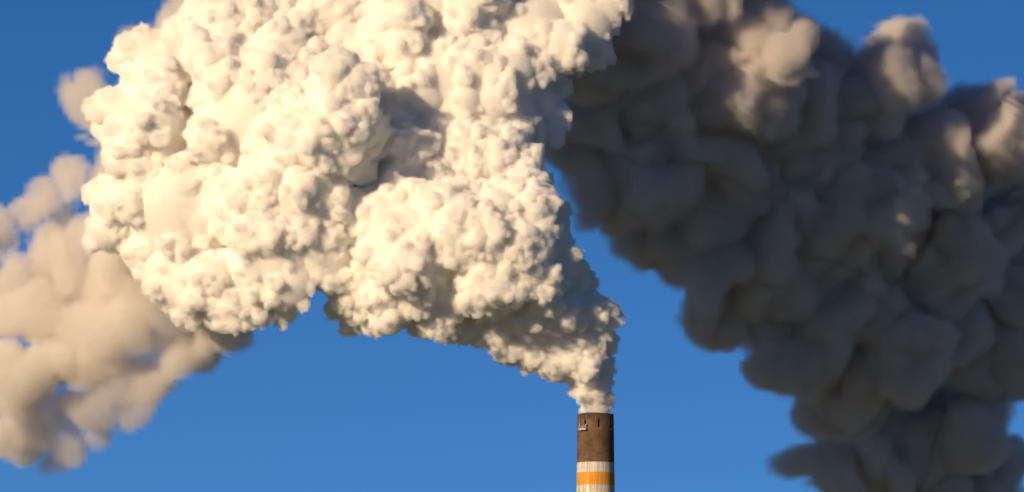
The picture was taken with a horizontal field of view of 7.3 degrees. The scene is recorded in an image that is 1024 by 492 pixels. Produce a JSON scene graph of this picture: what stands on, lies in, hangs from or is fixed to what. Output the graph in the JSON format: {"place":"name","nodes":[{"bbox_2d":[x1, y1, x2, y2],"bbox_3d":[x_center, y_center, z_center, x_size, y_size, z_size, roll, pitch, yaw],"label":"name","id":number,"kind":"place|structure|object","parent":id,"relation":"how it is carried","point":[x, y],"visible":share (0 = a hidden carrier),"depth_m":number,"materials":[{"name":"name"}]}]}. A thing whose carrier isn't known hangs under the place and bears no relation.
{"place":"outdoors","nodes":[
{"label":"outdoors","id":0,"kind":"place"},
{"bbox_2d":[0,0,1023,491],"label":"sky","id":1,"kind":"structure","parent":0,"point":[246,245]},
{"bbox_2d":[576,412,614,491],"bbox_3d":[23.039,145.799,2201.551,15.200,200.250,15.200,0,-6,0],"label":"chimney","id":2,"kind":"object","parent":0,"point":[595,457],"visible":1,"depth_m":2206.64,"materials":[{"name":"concrete"}]},
{"bbox_2d":[578,412,589,429],"bbox_3d":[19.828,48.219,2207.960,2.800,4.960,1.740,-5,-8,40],"label":"ladder platform","id":3,"kind":"structure","parent":2,"relation":"attached to","point":[585,425],"depth_m":2207.00,"materials":[{"name":"grey metal"}]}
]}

